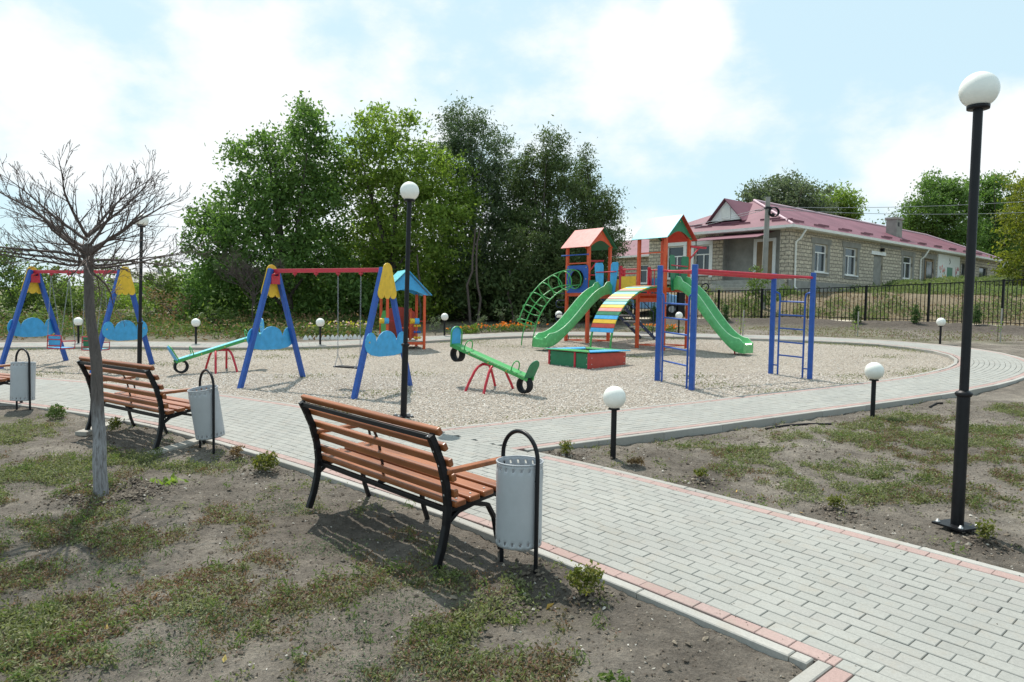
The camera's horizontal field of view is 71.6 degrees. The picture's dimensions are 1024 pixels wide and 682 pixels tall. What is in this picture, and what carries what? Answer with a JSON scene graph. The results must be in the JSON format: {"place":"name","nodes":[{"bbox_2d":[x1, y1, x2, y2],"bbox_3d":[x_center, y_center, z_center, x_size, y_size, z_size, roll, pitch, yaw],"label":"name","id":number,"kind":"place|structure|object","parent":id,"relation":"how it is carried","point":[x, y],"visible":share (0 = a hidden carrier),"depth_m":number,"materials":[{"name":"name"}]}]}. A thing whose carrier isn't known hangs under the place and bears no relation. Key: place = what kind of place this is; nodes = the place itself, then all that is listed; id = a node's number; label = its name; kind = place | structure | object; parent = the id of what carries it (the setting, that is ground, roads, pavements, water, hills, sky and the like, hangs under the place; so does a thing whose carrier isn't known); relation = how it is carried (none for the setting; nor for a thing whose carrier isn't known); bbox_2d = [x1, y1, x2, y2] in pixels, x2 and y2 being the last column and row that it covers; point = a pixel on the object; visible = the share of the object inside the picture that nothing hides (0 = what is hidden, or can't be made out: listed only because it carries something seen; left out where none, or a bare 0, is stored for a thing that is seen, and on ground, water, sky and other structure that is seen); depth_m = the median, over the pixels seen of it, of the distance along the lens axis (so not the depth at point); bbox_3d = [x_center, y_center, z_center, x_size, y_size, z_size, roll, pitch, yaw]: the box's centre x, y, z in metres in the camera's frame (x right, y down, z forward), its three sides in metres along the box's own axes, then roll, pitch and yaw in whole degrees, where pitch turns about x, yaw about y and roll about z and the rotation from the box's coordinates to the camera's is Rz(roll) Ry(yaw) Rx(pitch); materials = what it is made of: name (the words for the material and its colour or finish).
{"place":"outdoors","nodes":[
{"label":"outdoors","id":0,"kind":"place"},
{"bbox_2d":[0,286,1023,681],"bbox_3d":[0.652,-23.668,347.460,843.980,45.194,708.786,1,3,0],"label":"ground","id":1,"kind":"structure","parent":0,"point":[714,656],"depth_m":5.38,"materials":[{"name":"soil"}]},
{"bbox_2d":[10,348,35,409],"bbox_3d":[-7.342,0.627,10.665,0.332,1.047,0.337,1,3,-6],"label":"litter bin","id":2,"kind":"object","parent":1,"relation":"on","point":[22,380],"visible":0.99,"depth_m":10.54,"materials":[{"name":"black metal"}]},
{"bbox_2d":[0,303,77,330],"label":"bush","id":3,"kind":"object","parent":1,"relation":"on","point":[31,315],"visible":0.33,"depth_m":26.33,"materials":[{"name":"green plant"}]},
{"bbox_2d":[0,244,78,320],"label":"tree","id":4,"kind":"object","parent":1,"relation":"on","point":[60,295],"visible":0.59,"depth_m":29.49,"materials":[{"name":"green plant"}]},
{"bbox_2d":[45,403,68,418],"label":"seedling","id":5,"kind":"object","parent":1,"relation":"on","point":[52,412],"visible":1,"depth_m":9.95,"materials":[{"name":"green plant"}]},
{"bbox_2d":[44,268,116,319],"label":"bush","id":6,"kind":"object","parent":1,"relation":"on","point":[79,307],"visible":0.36,"depth_m":32.05,"materials":[{"name":"green plant"}]},
{"bbox_2d":[0,271,204,307],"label":"bush","id":7,"kind":"object","parent":1,"relation":"on","point":[137,292],"visible":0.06,"depth_m":45.89,"materials":[{"name":"green plant"}]},
{"bbox_2d":[52,274,157,313],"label":"bush","id":8,"kind":"object","parent":1,"relation":"on","point":[125,299],"visible":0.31,"depth_m":35.62,"materials":[{"name":"green plant"}]},
{"bbox_2d":[75,415,139,435],"bbox_3d":[-5.426,1.141,9.570,0.160,0.127,1.125,1,3,5],"label":"concrete strip","id":9,"kind":"object","parent":1,"relation":"on","point":[83,432],"visible":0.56,"depth_m":9.10,"materials":[{"name":"grey concrete"}]},
{"bbox_2d":[78,252,138,310],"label":"tree","id":10,"kind":"object","parent":1,"relation":"on","point":[110,281],"visible":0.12,"depth_m":41.59,"materials":[{"name":"green plant"}]},
{"bbox_2d":[0,139,219,496],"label":"bare tree","id":11,"kind":"object","parent":1,"relation":"on","point":[88,251],"visible":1,"depth_m":6.41,"materials":[{"name":"grey plant"}]},
{"bbox_2d":[77,356,206,449],"bbox_3d":[-4.601,0.719,8.775,1.880,0.990,0.721,3,3,37],"label":"park bench","id":12,"kind":"object","parent":1,"relation":"on","point":[162,404],"visible":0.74,"depth_m":8.45,"materials":[{"name":"brown wood"}]},
{"bbox_2d":[121,299,172,325],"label":"bush","id":13,"kind":"object","parent":1,"relation":"on","point":[130,317],"visible":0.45,"depth_m":28.57,"materials":[{"name":"green plant"}]},
{"bbox_2d":[133,258,194,318],"bbox_3d":[-16.291,-2.417,32.786,2.659,3.369,3.787,-2,4,-45],"label":"tree","id":14,"kind":"object","parent":1,"relation":"on","point":[171,284],"visible":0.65,"depth_m":32.26,"materials":[{"name":"green plant"}]},
{"bbox_2d":[140,472,188,485],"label":"dock plant","id":15,"kind":"object","parent":1,"relation":"on","point":[173,478],"visible":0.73,"depth_m":6.87,"materials":[{"name":"green plant"}]},
{"bbox_2d":[147,438,202,453],"bbox_3d":[-3.904,1.250,8.352,0.160,0.116,0.834,2,3,19],"label":"concrete strip","id":16,"kind":"object","parent":1,"relation":"on","point":[183,444],"visible":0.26,"depth_m":8.28,"materials":[{"name":"grey concrete"}]},
{"bbox_2d":[143,286,209,323],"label":"bush","id":17,"kind":"object","parent":1,"relation":"on","point":[169,307],"visible":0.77,"depth_m":29.32,"materials":[{"name":"green plant"}]},
{"bbox_2d":[0,306,379,340],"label":"rough grass","id":18,"kind":"structure","parent":1,"relation":"on","point":[211,331],"depth_m":25.36,"materials":[{"name":"green plant"}]},
{"bbox_2d":[187,369,224,453],"bbox_3d":[-3.497,0.841,8.123,0.357,1.047,0.398,2,3,18],"label":"litter bin","id":19,"kind":"object","parent":1,"relation":"on","point":[206,413],"visible":0.98,"depth_m":8.00,"materials":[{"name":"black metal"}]},
{"bbox_2d":[143,255,269,315],"bbox_3d":[-13.967,-2.875,34.529,6.629,3.984,5.343,1,3,0],"label":"understorey bush","id":20,"kind":"object","parent":1,"relation":"on","point":[185,274],"visible":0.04,"depth_m":33.18,"materials":[{"name":"green plant"}]},
{"bbox_2d":[184,290,244,330],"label":"bush","id":21,"kind":"object","parent":1,"relation":"on","point":[218,317],"visible":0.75,"depth_m":26.46,"materials":[{"name":"green plant"}]},
{"bbox_2d":[212,244,286,322],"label":"dry shrub","id":22,"kind":"object","parent":1,"relation":"on","point":[247,271],"visible":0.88,"depth_m":27.20,"materials":[{"name":"brown plant"}]},
{"bbox_2d":[0,461,502,681],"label":"feathery weeds","id":23,"kind":"object","parent":1,"relation":"on","point":[189,637],"visible":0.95,"depth_m":3.97,"materials":[{"name":"green plant"}]},
{"bbox_2d":[250,446,279,474],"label":"seedling","id":24,"kind":"object","parent":1,"relation":"on","point":[267,459],"visible":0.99,"depth_m":7.25,"materials":[{"name":"green plant"}]},
{"bbox_2d":[160,90,370,322],"bbox_3d":[-10.445,-5.522,30.440,9.119,10.025,6.060,1,3,0],"label":"walnut tree","id":25,"kind":"object","parent":1,"relation":"on","point":[310,183],"visible":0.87,"depth_m":29.80,"materials":[{"name":"green plant"}]},
{"bbox_2d":[249,206,359,317],"bbox_3d":[-10.042,-3.791,35.014,5.623,5.707,5.422,1,3,0],"label":"understorey bush","id":26,"kind":"object","parent":1,"relation":"on","point":[335,303],"visible":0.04,"depth_m":34.31,"materials":[{"name":"green plant"}]},
{"bbox_2d":[303,320,374,339],"bbox_3d":[-5.819,-0.364,23.625,2.430,0.764,1.884,1,3,0],"label":"flower bed","id":27,"kind":"object","parent":1,"relation":"on","point":[332,336],"visible":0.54,"depth_m":23.75,"materials":[{"name":"green plant"}]},
{"bbox_2d":[300,247,432,321],"bbox_3d":[-6.394,-2.347,31.184,5.934,3.479,4.241,1,3,0],"label":"understorey bush","id":28,"kind":"object","parent":1,"relation":"on","point":[353,291],"visible":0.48,"depth_m":30.28,"materials":[{"name":"green plant"}]},
{"bbox_2d":[319,208,423,315],"bbox_3d":[-6.938,-4.025,35.425,6.195,6.071,5.344,1,3,0],"label":"understorey bush","id":29,"kind":"object","parent":1,"relation":"on","point":[368,238],"visible":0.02,"depth_m":34.76,"materials":[{"name":"green plant"}]},
{"bbox_2d":[298,394,500,568],"bbox_3d":[-0.931,0.999,5.613,0.721,0.990,1.880,-2,5,-44],"label":"park bench","id":30,"kind":"object","parent":1,"relation":"on","point":[435,475],"visible":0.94,"depth_m":5.29,"materials":[{"name":"brown wood"}]},
{"bbox_2d":[324,99,493,322],"bbox_3d":[-4.638,-5.665,31.602,7.646,10.131,5.769,1,3,0],"label":"light green tree","id":31,"kind":"object","parent":1,"relation":"on","point":[392,180],"visible":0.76,"depth_m":30.73,"materials":[{"name":"green plant"}]},
{"bbox_2d":[411,212,490,315],"bbox_3d":[-3.361,-4.067,36.499,6.110,5.992,5.453,-1,3,-31],"label":"understorey bush","id":32,"kind":"object","parent":1,"relation":"on","point":[432,254],"visible":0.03,"depth_m":35.83,"materials":[{"name":"green plant"}]},
{"bbox_2d":[422,253,509,320],"bbox_3d":[-1.942,-2.347,32.482,5.688,3.296,4.273,0,3,-23],"label":"understorey bush","id":33,"kind":"object","parent":1,"relation":"on","point":[460,300],"visible":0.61,"depth_m":31.77,"materials":[{"name":"green plant"}]},
{"bbox_2d":[466,229,475,324],"bbox_3d":[-1.772,-2.668,30.142,0.406,4.157,0.237,0,3,-17],"label":"thin trunk","id":34,"kind":"object","parent":1,"relation":"on","point":[468,301],"visible":0.88,"depth_m":30.08,"materials":[{"name":"brown plant"}]},
{"bbox_2d":[414,90,531,318],"bbox_3d":[-1.792,-6.265,33.660,5.964,10.865,5.586,2,3,19],"label":"tree","id":35,"kind":"object","parent":1,"relation":"on","point":[457,141],"visible":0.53,"depth_m":33.15,"materials":[{"name":"green plant"}]},
{"bbox_2d":[0,337,953,427],"bbox_3d":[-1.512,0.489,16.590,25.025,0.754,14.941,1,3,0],"label":"gravel","id":36,"kind":"structure","parent":1,"relation":"on","point":[505,379],"depth_m":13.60,"materials":[{"name":"beige gravel"}]},
{"bbox_2d":[0,266,154,372],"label":"swing set","id":37,"kind":"object","parent":36,"relation":"on","point":[33,282],"visible":0.84,"depth_m":16.23,"materials":[{"name":"blue paint"}]},
{"bbox_2d":[47,276,75,348],"bbox_3d":[-10.426,-0.660,16.405,0.542,1.679,0.416,2,3,14],"label":"chair swing","id":38,"kind":"object","parent":37,"relation":"hanging from","point":[55,341],"visible":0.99,"depth_m":16.30,"materials":[{"name":"blue paint"}]},
{"bbox_2d":[81,277,109,350],"bbox_3d":[-9.451,-0.629,16.107,0.542,1.679,0.416,2,3,14],"label":"chair swing","id":39,"kind":"object","parent":37,"relation":"hanging from","point":[84,342],"visible":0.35,"depth_m":16.00,"materials":[{"name":"red paint"}]},
{"bbox_2d":[136,214,148,363],"bbox_3d":[-8.015,-1.007,15.317,0.274,3.450,0.274,1,2,-23],"label":"street lamp","id":40,"kind":"object","parent":36,"relation":"on","point":[144,221],"visible":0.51,"depth_m":15.30,"materials":[{"name":"black metal"}]},
{"bbox_2d":[167,318,263,373],"bbox_3d":[-6.380,0.112,15.436,2.062,1.230,0.883,-1,3,-38],"label":"seesaw","id":41,"kind":"object","parent":36,"relation":"on","point":[215,349],"visible":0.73,"depth_m":15.26,"materials":[{"name":"green paint"}]},
{"bbox_2d":[237,263,412,398],"bbox_3d":[-3.446,-0.257,13.203,2.760,2.351,1.755,2,3,26],"label":"swing set","id":42,"kind":"object","parent":36,"relation":"on","point":[386,343],"visible":0.91,"depth_m":13.12,"materials":[{"name":"blue paint"}]},
{"bbox_2d":[333,276,364,368],"bbox_3d":[-2.977,-0.350,12.970,0.560,1.682,0.260,2,3,26],"label":"hanging swing","id":43,"kind":"object","parent":42,"relation":"hanging from","point":[346,366],"visible":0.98,"depth_m":13.04,"materials":[{"name":"metal"}]},
{"bbox_2d":[379,270,431,348],"bbox_3d":[-3.178,-0.842,20.405,1.475,2.371,1.290,0,3,-21],"label":"playhouse","id":44,"kind":"object","parent":36,"relation":"on","point":[386,321],"visible":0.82,"depth_m":20.14,"materials":[{"name":"orange paint"}]},
{"bbox_2d":[393,182,418,417],"bbox_3d":[-1.535,-0.572,10.340,0.274,3.470,0.274,1,3,-23],"label":"street lamp","id":45,"kind":"object","parent":36,"relation":"on","point":[409,192],"visible":0.98,"depth_m":10.31,"materials":[{"name":"black metal"}]},
{"bbox_2d":[0,336,943,427],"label":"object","id":46,"kind":"structure","parent":36,"relation":"on","point":[307,349],"depth_m":16.53,"materials":[{"name":"green plant"}]},
{"bbox_2d":[450,326,538,393],"bbox_3d":[-0.356,0.360,12.825,2.067,1.204,0.883,3,4,41],"label":"seesaw","id":47,"kind":"object","parent":36,"relation":"on","point":[528,376],"visible":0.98,"depth_m":12.78,"materials":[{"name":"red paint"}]},
{"bbox_2d":[545,347,629,368],"bbox_3d":[1.768,0.412,16.723,1.412,0.442,1.452,-1,4,-41],"label":"sandbox","id":48,"kind":"object","parent":36,"relation":"on","point":[585,357],"visible":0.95,"depth_m":16.30,"materials":[{"name":"green paint"}]},
{"bbox_2d":[517,214,752,353],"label":"play tower","id":49,"kind":"structure","parent":36,"relation":"on","point":[621,292],"depth_m":20.44,"materials":[{"name":"orange paint"}]},
{"bbox_2d":[654,264,815,389],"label":"monkey bars","id":50,"kind":"object","parent":36,"relation":"on","point":[695,271],"visible":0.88,"depth_m":13.97,"materials":[{"name":"blue paint"}]},
{"bbox_2d":[475,229,481,323],"bbox_3d":[-1.416,-2.682,30.132,0.296,4.164,0.251,1,3,0],"label":"thin trunk","id":51,"kind":"object","parent":1,"relation":"on","point":[479,293],"visible":0.83,"depth_m":30.11,"materials":[{"name":"brown plant"}]},
{"bbox_2d":[465,213,536,316],"bbox_3d":[0.313,-3.998,36.551,6.707,5.864,5.612,0,3,-21],"label":"understorey bush","id":52,"kind":"object","parent":1,"relation":"on","point":[500,253],"visible":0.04,"depth_m":35.63,"materials":[{"name":"green plant"}]},
{"bbox_2d":[0,332,1023,681],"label":"path kerb","id":53,"kind":"structure","parent":1,"relation":"on","point":[812,670],"depth_m":7.72,"materials":[{"name":"concrete"}]},
{"bbox_2d":[0,420,1023,681],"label":"grass","id":54,"kind":"structure","parent":1,"relation":"on","point":[212,602],"depth_m":4.76,"materials":[{"name":"green plant"}]},
{"bbox_2d":[0,398,1023,681],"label":"green weeds","id":55,"kind":"object","parent":1,"relation":"on","point":[68,472],"visible":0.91,"depth_m":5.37,"materials":[{"name":"green plant"}]},
{"bbox_2d":[0,406,1023,681],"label":"soil clods","id":56,"kind":"object","parent":1,"relation":"on","point":[664,666],"visible":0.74,"depth_m":5.33,"materials":[{"name":"brown soil"}]},
{"bbox_2d":[0,332,1023,681],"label":"paved path red border","id":57,"kind":"object","parent":1,"relation":"on","point":[834,674],"visible":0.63,"depth_m":5.78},
{"bbox_2d":[2,406,1022,681],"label":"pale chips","id":58,"kind":"object","parent":1,"relation":"on","point":[464,542],"visible":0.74,"depth_m":5.23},
{"bbox_2d":[478,320,547,332],"bbox_3d":[-0.129,-0.522,26.497,2.758,0.492,1.701,-1,4,-39],"label":"flower bed","id":59,"kind":"object","parent":1,"relation":"on","point":[505,327],"visible":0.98,"depth_m":26.22,"materials":[{"name":"orange plant"}]},
{"bbox_2d":[495,429,543,573],"bbox_3d":[0.048,1.120,4.838,0.326,1.047,0.326,2,3,16],"label":"litter bin","id":60,"kind":"object","parent":1,"relation":"on","point":[519,490],"visible":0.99,"depth_m":4.70,"materials":[{"name":"grey metal"}]},
{"bbox_2d":[36,450,1020,636],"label":"dug clods","id":61,"kind":"object","parent":1,"relation":"on","point":[166,488],"visible":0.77,"depth_m":5.98,"materials":[{"name":"soil"}]},
{"bbox_2d":[481,259,604,323],"bbox_3d":[1.434,-2.413,31.743,6.228,3.541,4.478,-1,3,-34],"label":"understorey bush","id":62,"kind":"object","parent":1,"relation":"on","point":[541,302],"visible":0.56,"depth_m":30.83,"materials":[{"name":"green plant"}]},
{"bbox_2d":[477,115,616,321],"bbox_3d":[1.629,-5.327,32.109,6.595,9.363,5.776,1,3,0],"label":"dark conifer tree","id":63,"kind":"object","parent":1,"relation":"on","point":[546,250],"visible":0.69,"depth_m":31.66,"materials":[{"name":"green plant"}]},
{"bbox_2d":[560,559,604,595],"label":"seedling","id":64,"kind":"object","parent":1,"relation":"on","point":[575,576],"visible":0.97,"depth_m":4.35,"materials":[{"name":"green plant"}]},
{"bbox_2d":[567,137,635,319],"bbox_3d":[3.884,-5.098,33.556,3.798,8.634,4.282,1,3,0],"label":"dark conifer tree","id":65,"kind":"object","parent":1,"relation":"on","point":[613,212],"visible":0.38,"depth_m":32.79,"materials":[{"name":"green plant"}]},
{"bbox_2d":[575,262,635,319],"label":"understorey bush","id":66,"kind":"object","parent":1,"relation":"on","point":[599,302],"visible":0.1,"depth_m":31.76,"materials":[{"name":"green plant"}]},
{"bbox_2d":[597,669,630,681],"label":"seedling","id":67,"kind":"object","parent":1,"relation":"on","point":[609,677],"visible":1,"depth_m":3.45,"materials":[{"name":"green plant"}]},
{"bbox_2d":[603,386,625,458],"bbox_3d":[1.126,0.925,7.851,0.254,0.860,0.254,1,3,0],"label":"bollard lamp","id":68,"kind":"object","parent":1,"relation":"on","point":[614,398],"visible":0.98,"depth_m":7.79,"materials":[{"name":"black metal"}]},
{"bbox_2d":[607,239,648,285],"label":"house","id":69,"kind":"structure","parent":1,"relation":"on","point":[631,259],"depth_m":54.24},
{"bbox_2d":[622,292,685,314],"bbox_3d":[6.871,-2.071,35.980,3.580,1.466,1.558,1,3,4],"label":"parked car","id":70,"kind":"object","parent":1,"relation":"on","point":[670,308],"visible":0.29,"depth_m":35.17,"materials":[{"name":"paint"}]},
{"bbox_2d":[741,264,770,312],"bbox_3d":[11.928,-2.443,34.863,1.455,2.794,2.549,1,3,0],"label":"young tree","id":71,"kind":"object","parent":1,"relation":"on","point":[751,283],"visible":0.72,"depth_m":34.67,"materials":[{"name":"green plant"}]},
{"bbox_2d":[733,284,799,311],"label":"bush","id":72,"kind":"object","parent":1,"relation":"on","point":[768,298],"visible":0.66,"depth_m":33.98,"materials":[{"name":"green plant"}]},
{"bbox_2d":[755,197,779,308],"bbox_3d":[12.775,-4.361,35.837,1.210,5.798,0.450,1,3,0],"label":"utility pole","id":73,"kind":"object","parent":1,"relation":"on","point":[768,209],"visible":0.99,"depth_m":35.76,"materials":[{"name":"grey paint"}]},
{"bbox_2d":[537,324,1023,341],"bbox_3d":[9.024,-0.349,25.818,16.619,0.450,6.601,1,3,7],"label":"verge grass","id":74,"kind":"structure","parent":1,"relation":"on","point":[1010,336],"depth_m":25.09,"materials":[{"name":"green plant"}]},
{"bbox_2d":[734,162,845,215],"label":"willow tree","id":75,"kind":"object","parent":1,"relation":"on","point":[787,190],"visible":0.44,"depth_m":68.26,"materials":[{"name":"green plant"}]},
{"bbox_2d":[594,279,1023,325],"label":"metal fence","id":76,"kind":"object","parent":1,"relation":"on","point":[680,299],"visible":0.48,"depth_m":30.38,"materials":[{"name":"metal"}]},
{"bbox_2d":[648,198,1007,292],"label":"stone building","id":77,"kind":"structure","parent":1,"relation":"on","point":[830,250],"depth_m":43.31,"materials":[{"name":"stone"}]},
{"bbox_2d":[667,246,682,279],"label":"window","id":78,"kind":"structure","parent":77,"relation":"in","point":[677,251],"depth_m":45.14,"materials":[{"name":"white paint"}]},
{"bbox_2d":[696,245,708,275],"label":"window","id":79,"kind":"structure","parent":77,"relation":"in","point":[702,255],"depth_m":43.56,"materials":[{"name":"white paint"}]},
{"bbox_2d":[753,238,776,278],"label":"porch door","id":80,"kind":"structure","parent":77,"relation":"in","point":[758,243],"depth_m":40.54,"materials":[{"name":"white paint"}]},
{"bbox_2d":[814,244,828,273],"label":"window","id":81,"kind":"structure","parent":77,"relation":"in","point":[820,250],"depth_m":41.68,"materials":[{"name":"white paint"}]},
{"bbox_2d":[844,248,857,276],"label":"window","id":82,"kind":"structure","parent":77,"relation":"in","point":[850,252],"depth_m":44.15,"materials":[{"name":"white paint"}]},
{"bbox_2d":[871,248,885,285],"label":"grey door","id":83,"kind":"structure","parent":77,"relation":"in","point":[877,259],"depth_m":46.47,"materials":[{"name":"paint"}]},
{"bbox_2d":[903,256,911,279],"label":"window","id":84,"kind":"structure","parent":77,"relation":"in","point":[907,260],"depth_m":49.69,"materials":[{"name":"white paint"}]},
{"bbox_2d":[923,259,932,279],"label":"brown door","id":85,"kind":"structure","parent":77,"relation":"in","point":[928,264],"depth_m":51.89,"materials":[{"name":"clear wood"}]},
{"bbox_2d":[644,284,1023,323],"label":"bank weeds","id":86,"kind":"object","parent":1,"relation":"on","point":[947,290],"visible":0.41,"depth_m":34.50,"materials":[{"name":"green plant"}]},
{"bbox_2d":[825,493,847,510],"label":"seedling","id":87,"kind":"object","parent":1,"relation":"on","point":[832,499],"visible":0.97,"depth_m":6.07,"materials":[{"name":"green plant"}]},
{"bbox_2d":[808,179,869,220],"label":"round tree","id":88,"kind":"object","parent":1,"relation":"on","point":[845,195],"visible":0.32,"depth_m":72.12,"materials":[{"name":"green plant"}]},
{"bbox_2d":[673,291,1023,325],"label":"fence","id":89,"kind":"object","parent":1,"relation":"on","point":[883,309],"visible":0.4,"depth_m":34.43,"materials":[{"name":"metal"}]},
{"bbox_2d":[864,362,883,416],"bbox_3d":[5.121,0.728,10.059,0.254,0.860,0.254,1,3,0],"label":"bollard lamp","id":90,"kind":"object","parent":1,"relation":"on","point":[874,372],"visible":0.98,"depth_m":10.01,"materials":[{"name":"black metal"}]},
{"bbox_2d":[859,273,1022,290],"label":"tall weeds","id":91,"kind":"object","parent":1,"relation":"on","point":[951,279],"visible":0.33,"depth_m":45.93,"materials":[{"name":"green plant"}]},
{"bbox_2d":[889,166,997,253],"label":"broadleaf tree","id":92,"kind":"object","parent":1,"relation":"on","point":[938,220],"visible":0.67,"depth_m":68.35,"materials":[{"name":"green plant"}]},
{"bbox_2d":[932,71,1000,532],"bbox_3d":[3.569,-0.275,5.555,0.274,3.600,0.274,0,3,-23],"label":"street lamp","id":93,"kind":"object","parent":1,"relation":"on","point":[978,92],"visible":0.95,"depth_m":5.53,"materials":[{"name":"black metal"}]},
{"bbox_2d":[971,517,999,542],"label":"seedling","id":94,"kind":"object","parent":1,"relation":"on","point":[986,528],"visible":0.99,"depth_m":5.28,"materials":[{"name":"green plant"}]},
{"bbox_2d":[951,169,1023,272],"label":"broadleaf tree","id":95,"kind":"object","parent":1,"relation":"on","point":[992,189],"visible":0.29,"depth_m":72.41,"materials":[{"name":"green plant"}]},
{"bbox_2d":[986,161,1023,286],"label":"yellow green tree","id":96,"kind":"object","parent":1,"relation":"on","point":[1017,225],"visible":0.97,"depth_m":51.83,"materials":[{"name":"green plant"}]},
{"bbox_2d":[0,332,1023,681],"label":"paved path","id":97,"kind":"structure","parent":0,"point":[870,610],"depth_m":5.21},
{"bbox_2d":[0,0,1023,286],"label":"sky","id":98,"kind":"structure","parent":0,"point":[686,103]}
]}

